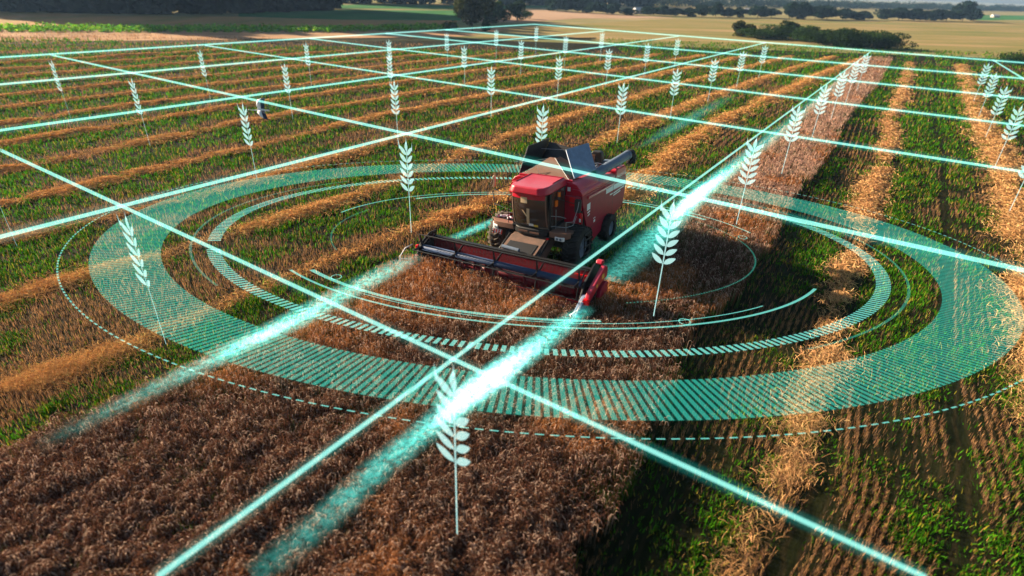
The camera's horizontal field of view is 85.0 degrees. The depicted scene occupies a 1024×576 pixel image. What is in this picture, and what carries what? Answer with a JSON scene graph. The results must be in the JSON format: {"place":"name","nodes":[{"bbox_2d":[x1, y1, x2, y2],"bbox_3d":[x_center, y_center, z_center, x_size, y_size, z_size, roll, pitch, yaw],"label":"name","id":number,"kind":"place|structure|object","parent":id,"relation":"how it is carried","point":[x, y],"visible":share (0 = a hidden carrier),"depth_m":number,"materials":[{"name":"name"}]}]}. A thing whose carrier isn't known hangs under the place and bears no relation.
{"place":"outdoors","nodes":[
{"label":"outdoors","id":0,"kind":"place"},
{"bbox_2d":[0,11,455,27],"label":"meadow","id":1,"kind":"structure","parent":0,"point":[30,18],"depth_m":147.24,"materials":[{"name":"green plant"}]},
{"bbox_2d":[0,28,512,41],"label":"pale field","id":2,"kind":"structure","parent":0,"point":[243,34],"depth_m":116.38,"materials":[{"name":"beige plant"}]},
{"bbox_2d":[0,21,458,32],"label":"tall green crop","id":3,"kind":"object","parent":2,"relation":"on","point":[139,27],"visible":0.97,"depth_m":120.46,"materials":[{"name":"green plant"}]},
{"bbox_2d":[442,20,458,30],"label":"shrub","id":4,"kind":"object","parent":2,"relation":"on","point":[450,25],"visible":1,"depth_m":139.59,"materials":[{"name":"green plant"}]},
{"bbox_2d":[453,0,495,30],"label":"tree","id":5,"kind":"object","parent":2,"relation":"on","point":[473,10],"visible":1,"depth_m":141.30,"materials":[{"name":"green plant"}]},
{"bbox_2d":[481,15,490,31],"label":"shrub","id":6,"kind":"object","parent":2,"relation":"on","point":[485,25],"visible":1,"depth_m":143.68,"materials":[{"name":"green plant"}]},
{"bbox_2d":[0,38,590,45],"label":"grass bank","id":7,"kind":"structure","parent":0,"point":[349,40],"depth_m":110.22,"materials":[{"name":"green plant"}]},
{"bbox_2d":[238,10,460,20],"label":"green field","id":8,"kind":"structure","parent":0,"point":[389,15],"depth_m":192.51,"materials":[{"name":"green plant"}]},
{"bbox_2d":[341,5,548,8],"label":"green field","id":9,"kind":"structure","parent":0,"point":[417,6],"depth_m":268.17,"materials":[{"name":"green plant"}]},
{"bbox_2d":[0,27,1023,575],"bbox_3d":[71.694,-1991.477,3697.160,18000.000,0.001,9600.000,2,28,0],"label":"ground","id":10,"kind":"structure","parent":0,"point":[794,539],"depth_m":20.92,"materials":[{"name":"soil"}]},
{"bbox_2d":[0,49,223,64],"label":"straw windrow","id":11,"kind":"object","parent":10,"relation":"on","point":[96,57],"visible":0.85,"depth_m":78.89,"materials":[{"name":"brown plant"}]},
{"bbox_2d":[0,48,292,70],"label":"straw windrow","id":12,"kind":"object","parent":10,"relation":"on","point":[109,61],"visible":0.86,"depth_m":74.86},
{"bbox_2d":[0,50,346,78],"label":"straw windrow","id":13,"kind":"object","parent":10,"relation":"on","point":[142,66],"visible":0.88,"depth_m":73.20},
{"bbox_2d":[0,51,403,86],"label":"straw windrow","id":14,"kind":"object","parent":10,"relation":"on","point":[124,74],"visible":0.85,"depth_m":71.36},
{"bbox_2d":[0,51,461,96],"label":"straw windrow","id":15,"kind":"object","parent":10,"relation":"on","point":[116,83],"visible":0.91,"depth_m":65.88,"materials":[{"name":"brown plant"}]},
{"bbox_2d":[0,52,512,109],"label":"straw windrow","id":16,"kind":"object","parent":10,"relation":"on","point":[53,101],"visible":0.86,"depth_m":62.55,"materials":[{"name":"plant"}]},
{"bbox_2d":[253,98,271,119],"bbox_3d":[-18.539,-13.097,40.972,1.771,0.484,2.402,-6,59,-23],"label":"stork","id":17,"kind":"object","parent":10,"relation":"on","point":[260,110],"visible":1,"depth_m":41.02,"materials":[{"name":"white"}]},
{"bbox_2d":[0,52,571,127],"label":"straw windrow","id":18,"kind":"object","parent":10,"relation":"on","point":[10,122],"visible":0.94,"depth_m":57.72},
{"bbox_2d":[0,53,613,146],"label":"straw windrow","id":19,"kind":"object","parent":10,"relation":"on","point":[84,129],"visible":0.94,"depth_m":51.93,"materials":[{"name":"plant"}]},
{"bbox_2d":[0,53,661,174],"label":"straw windrow","id":20,"kind":"object","parent":10,"relation":"on","point":[163,137],"visible":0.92,"depth_m":48.17,"materials":[{"name":"brown plant"}]},
{"bbox_2d":[0,54,705,209],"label":"straw windrow","id":21,"kind":"object","parent":10,"relation":"on","point":[61,190],"visible":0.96,"depth_m":41.44,"materials":[{"name":"plant"}]},
{"bbox_2d":[0,54,750,244],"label":"straw windrow","id":22,"kind":"object","parent":10,"relation":"on","point":[304,165],"visible":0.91,"depth_m":38.11,"materials":[{"name":"beige plant"}]},
{"bbox_2d":[0,55,794,313],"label":"straw windrow","id":23,"kind":"object","parent":10,"relation":"on","point":[284,215],"visible":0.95,"depth_m":28.83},
{"bbox_2d":[0,56,839,394],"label":"straw windrow","id":24,"kind":"object","parent":10,"relation":"on","point":[56,368],"visible":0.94,"depth_m":22.31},
{"bbox_2d":[1,110,846,575],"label":"weeds","id":25,"kind":"object","parent":10,"relation":"on","point":[643,444],"visible":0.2,"depth_m":16.18,"materials":[{"name":"plant"}]},
{"bbox_2d":[0,56,892,575],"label":"wheat","id":26,"kind":"object","parent":10,"relation":"on","point":[36,494],"visible":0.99,"depth_m":14.33,"materials":[{"name":"brown plant"}]},
{"bbox_2d":[0,28,1023,575],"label":"stubble","id":27,"kind":"object","parent":10,"relation":"on","point":[424,228],"visible":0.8,"depth_m":26.29,"materials":[{"name":"plant"}]},
{"bbox_2d":[400,138,635,318],"bbox_3d":[1.487,-3.610,24.734,8.462,4.561,11.044,14,31,28],"label":"combine harvester","id":28,"kind":"object","parent":10,"relation":"on","point":[567,200],"visible":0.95,"depth_m":23.61,"materials":[{"name":"metal"}]},
{"bbox_2d":[551,187,564,225],"bbox_3d":[1.925,-3.433,23.586,0.040,1.440,1.190,14,31,28],"label":"cab door","id":29,"kind":"structure","parent":28,"relation":"in","point":[559,210],"depth_m":23.57,"materials":[{"name":"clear glass"}]},
{"bbox_2d":[621,58,871,206],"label":"straw windrow","id":30,"kind":"object","parent":10,"relation":"on","point":[642,179],"visible":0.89,"depth_m":45.46,"materials":[{"name":"beige plant"}]},
{"bbox_2d":[692,61,917,575],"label":"straw windrow","id":31,"kind":"object","parent":10,"relation":"on","point":[872,186],"visible":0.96,"depth_m":20.64,"materials":[{"name":"beige plant"}]},
{"bbox_2d":[951,64,1023,433],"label":"straw windrow","id":32,"kind":"object","parent":10,"relation":"on","point":[997,153],"visible":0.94,"depth_m":35.62,"materials":[{"name":"beige plant"}]},
{"bbox_2d":[996,49,1023,65],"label":"bush","id":33,"kind":"object","parent":10,"relation":"on","point":[1017,58],"visible":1,"depth_m":109.53,"materials":[{"name":"green plant"}]},
{"bbox_2d":[40,0,1023,57],"bbox_3d":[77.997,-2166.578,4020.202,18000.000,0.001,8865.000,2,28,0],"label":"field","id":34,"kind":"structure","parent":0,"point":[783,16],"depth_m":240.41,"materials":[{"name":"beige plant"}]},
{"bbox_2d":[0,0,346,14],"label":"dark forest","id":35,"kind":"object","parent":34,"relation":"on","point":[161,7],"visible":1,"depth_m":164.25,"materials":[{"name":"green plant"}]},
{"bbox_2d":[486,0,503,24],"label":"tree","id":36,"kind":"object","parent":34,"relation":"on","point":[498,9],"visible":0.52,"depth_m":168.16,"materials":[{"name":"green plant"}]},
{"bbox_2d":[343,0,655,6],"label":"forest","id":37,"kind":"object","parent":34,"relation":"on","point":[638,3],"visible":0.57,"depth_m":344.65,"materials":[{"name":"green plant"}]},
{"bbox_2d":[500,8,511,22],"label":"tree","id":38,"kind":"object","parent":34,"relation":"on","point":[504,14],"visible":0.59,"depth_m":180.35,"materials":[{"name":"green plant"}]},
{"bbox_2d":[617,8,637,14],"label":"tree","id":39,"kind":"object","parent":34,"relation":"on","point":[628,11],"visible":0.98,"depth_m":263.14,"materials":[{"name":"green plant"}]},
{"bbox_2d":[640,6,658,14],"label":"tree","id":40,"kind":"object","parent":34,"relation":"on","point":[650,10],"visible":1,"depth_m":266.74,"materials":[{"name":"green plant"}]},
{"bbox_2d":[658,5,672,15],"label":"tree","id":41,"kind":"object","parent":34,"relation":"on","point":[664,10],"visible":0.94,"depth_m":266.92,"materials":[{"name":"green plant"}]},
{"bbox_2d":[669,8,684,15],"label":"tree","id":42,"kind":"object","parent":34,"relation":"on","point":[677,11],"visible":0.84,"depth_m":269.68,"materials":[{"name":"green plant"}]},
{"bbox_2d":[683,7,699,16],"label":"tree","id":43,"kind":"object","parent":34,"relation":"on","point":[689,11],"visible":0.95,"depth_m":270.23,"materials":[{"name":"green plant"}]},
{"bbox_2d":[694,4,710,15],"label":"tree","id":44,"kind":"object","parent":34,"relation":"on","point":[704,10],"visible":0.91,"depth_m":270.68,"materials":[{"name":"green plant"}]},
{"bbox_2d":[708,2,723,16],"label":"tree","id":45,"kind":"object","parent":34,"relation":"on","point":[717,8],"visible":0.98,"depth_m":275.08,"materials":[{"name":"green plant"}]},
{"bbox_2d":[720,8,740,16],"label":"tree","id":46,"kind":"object","parent":34,"relation":"on","point":[729,12],"visible":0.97,"depth_m":276.72,"materials":[{"name":"green plant"}]},
{"bbox_2d":[734,7,749,17],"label":"tree","id":47,"kind":"object","parent":34,"relation":"on","point":[742,13],"visible":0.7,"depth_m":282.31,"materials":[{"name":"green plant"}]},
{"bbox_2d":[746,5,769,17],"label":"tree","id":48,"kind":"object","parent":34,"relation":"on","point":[758,10],"visible":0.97,"depth_m":284.38,"materials":[{"name":"green plant"}]},
{"bbox_2d":[762,8,782,17],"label":"tree","id":49,"kind":"object","parent":34,"relation":"on","point":[773,12],"visible":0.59,"depth_m":289.05,"materials":[{"name":"green plant"}]},
{"bbox_2d":[783,1,804,17],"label":"tree","id":50,"kind":"object","parent":34,"relation":"on","point":[791,10],"visible":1,"depth_m":286.40,"materials":[{"name":"green plant"}]},
{"bbox_2d":[796,1,816,18],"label":"tree","id":51,"kind":"object","parent":34,"relation":"on","point":[809,10],"visible":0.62,"depth_m":288.61,"materials":[{"name":"green plant"}]},
{"bbox_2d":[806,5,828,18],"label":"tree","id":52,"kind":"object","parent":34,"relation":"on","point":[821,12],"visible":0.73,"depth_m":292.12,"materials":[{"name":"green plant"}]},
{"bbox_2d":[824,5,839,17],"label":"tree","id":53,"kind":"object","parent":34,"relation":"on","point":[831,11],"visible":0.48,"depth_m":293.94,"materials":[{"name":"green plant"}]},
{"bbox_2d":[654,0,1023,11],"bbox_3d":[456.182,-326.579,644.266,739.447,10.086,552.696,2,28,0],"label":"forest","id":54,"kind":"object","parent":34,"relation":"on","point":[853,4],"visible":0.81,"depth_m":588.05,"materials":[{"name":"green plant"}]},
{"bbox_2d":[836,8,857,18],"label":"tree","id":55,"kind":"object","parent":34,"relation":"on","point":[847,13],"visible":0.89,"depth_m":301.16,"materials":[{"name":"green plant"}]},
{"bbox_2d":[855,11,873,19],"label":"tree","id":56,"kind":"object","parent":34,"relation":"on","point":[862,15],"visible":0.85,"depth_m":303.82,"materials":[{"name":"green plant"}]},
{"bbox_2d":[873,8,901,19],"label":"tree","id":57,"kind":"object","parent":34,"relation":"on","point":[886,13],"visible":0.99,"depth_m":316.63,"materials":[{"name":"green plant"}]},
{"bbox_2d":[895,7,916,19],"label":"tree","id":58,"kind":"object","parent":34,"relation":"on","point":[906,14],"visible":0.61,"depth_m":318.83,"materials":[{"name":"green plant"}]},
{"bbox_2d":[464,9,669,21],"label":"ripe field","id":59,"kind":"structure","parent":0,"point":[542,15],"depth_m":241.13,"materials":[{"name":"beige plant"}]},
{"bbox_2d":[505,0,526,20],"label":"tree","id":60,"kind":"object","parent":59,"relation":"on","point":[517,9],"visible":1,"depth_m":192.65,"materials":[{"name":"green plant"}]},
{"bbox_2d":[523,10,532,17],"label":"tree","id":61,"kind":"object","parent":59,"relation":"on","point":[528,15],"visible":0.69,"depth_m":204.31,"materials":[{"name":"green plant"}]},
{"bbox_2d":[544,0,553,10],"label":"tree","id":62,"kind":"object","parent":59,"relation":"on","point":[546,2],"visible":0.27,"depth_m":280.65,"materials":[{"name":"green plant"}]},
{"bbox_2d":[548,0,565,10],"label":"tree","id":63,"kind":"object","parent":59,"relation":"on","point":[553,4],"visible":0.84,"depth_m":273.67,"materials":[{"name":"green plant"}]},
{"bbox_2d":[557,0,573,9],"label":"tree","id":64,"kind":"object","parent":59,"relation":"on","point":[567,5],"visible":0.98,"depth_m":272.01,"materials":[{"name":"green plant"}]},
{"bbox_2d":[571,0,585,11],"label":"tree","id":65,"kind":"object","parent":59,"relation":"on","point":[576,5],"visible":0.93,"depth_m":271.72,"materials":[{"name":"green plant"}]},
{"bbox_2d":[580,0,590,12],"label":"tree","id":66,"kind":"object","parent":59,"relation":"on","point":[582,7],"visible":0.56,"depth_m":271.31,"materials":[{"name":"green plant"}]},
{"bbox_2d":[585,2,600,12],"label":"tree","id":67,"kind":"object","parent":59,"relation":"on","point":[592,7],"visible":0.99,"depth_m":266.90,"materials":[{"name":"green plant"}]},
{"bbox_2d":[599,3,609,13],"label":"tree","id":68,"kind":"object","parent":59,"relation":"on","point":[603,8],"visible":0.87,"depth_m":266.37,"materials":[{"name":"green plant"}]},
{"bbox_2d":[607,2,620,13],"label":"tree","id":69,"kind":"object","parent":59,"relation":"on","point":[613,8],"visible":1,"depth_m":262.45,"materials":[{"name":"green plant"}]},
{"bbox_2d":[634,7,642,13],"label":"house","id":70,"kind":"structure","parent":0,"point":[638,9],"depth_m":281.41,"materials":[{"name":"grey"}]},
{"bbox_2d":[465,19,1023,55],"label":"tan field","id":71,"kind":"structure","parent":0,"point":[980,37],"depth_m":174.34,"materials":[{"name":"beige plant"}]},
{"bbox_2d":[731,20,756,36],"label":"bush","id":72,"kind":"object","parent":71,"relation":"on","point":[737,25],"visible":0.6,"depth_m":157.90,"materials":[{"name":"green plant"}]},
{"bbox_2d":[736,27,780,38],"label":"bush","id":73,"kind":"object","parent":71,"relation":"on","point":[755,32],"visible":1,"depth_m":151.68,"materials":[{"name":"green plant"}]},
{"bbox_2d":[759,24,793,39],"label":"bush","id":74,"kind":"object","parent":71,"relation":"on","point":[775,28],"visible":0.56,"depth_m":154.06,"materials":[{"name":"green plant"}]},
{"bbox_2d":[778,20,802,37],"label":"bush","id":75,"kind":"object","parent":71,"relation":"on","point":[792,24],"visible":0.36,"depth_m":154.58,"materials":[{"name":"green plant"}]},
{"bbox_2d":[789,25,820,40],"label":"bush","id":76,"kind":"object","parent":71,"relation":"on","point":[798,33],"visible":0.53,"depth_m":147.82,"materials":[{"name":"green plant"}]},
{"bbox_2d":[798,28,833,44],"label":"bush","id":77,"kind":"object","parent":71,"relation":"on","point":[814,36],"visible":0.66,"depth_m":140.91,"materials":[{"name":"green plant"}]},
{"bbox_2d":[818,27,862,46],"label":"bush","id":78,"kind":"object","parent":71,"relation":"on","point":[832,39],"visible":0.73,"depth_m":136.13,"materials":[{"name":"green plant"}]},
{"bbox_2d":[834,30,882,47],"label":"bush","id":79,"kind":"object","parent":71,"relation":"on","point":[865,38],"visible":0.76,"depth_m":134.41,"materials":[{"name":"green plant"}]},
{"bbox_2d":[859,29,895,47],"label":"bush","id":80,"kind":"object","parent":71,"relation":"on","point":[885,36],"visible":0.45,"depth_m":134.98,"materials":[{"name":"green plant"}]},
{"bbox_2d":[869,32,918,49],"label":"bush","id":81,"kind":"object","parent":71,"relation":"on","point":[895,41],"visible":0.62,"depth_m":135.71,"materials":[{"name":"green plant"}]},
{"bbox_2d":[904,8,928,20],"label":"tree","id":82,"kind":"object","parent":71,"relation":"on","point":[921,14],"visible":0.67,"depth_m":319.88,"materials":[{"name":"green plant"}]},
{"bbox_2d":[927,9,951,20],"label":"tree","id":83,"kind":"object","parent":71,"relation":"on","point":[934,15],"visible":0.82,"depth_m":328.88,"materials":[{"name":"green plant"}]},
{"bbox_2d":[937,9,966,20],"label":"tree","id":84,"kind":"object","parent":71,"relation":"on","point":[958,15],"visible":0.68,"depth_m":330.70,"materials":[{"name":"green plant"}]},
{"bbox_2d":[951,0,983,20],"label":"tree","id":85,"kind":"object","parent":71,"relation":"on","point":[970,10],"visible":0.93,"depth_m":340.57,"materials":[{"name":"green plant"}]},
{"bbox_2d":[921,0,1023,3],"label":"sky","id":86,"kind":"structure","parent":0,"point":[978,1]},
{"bbox_2d":[977,15,1023,19],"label":"green field","id":87,"kind":"structure","parent":0,"point":[1007,17],"depth_m":449.41,"materials":[{"name":"green plant"}]}
]}

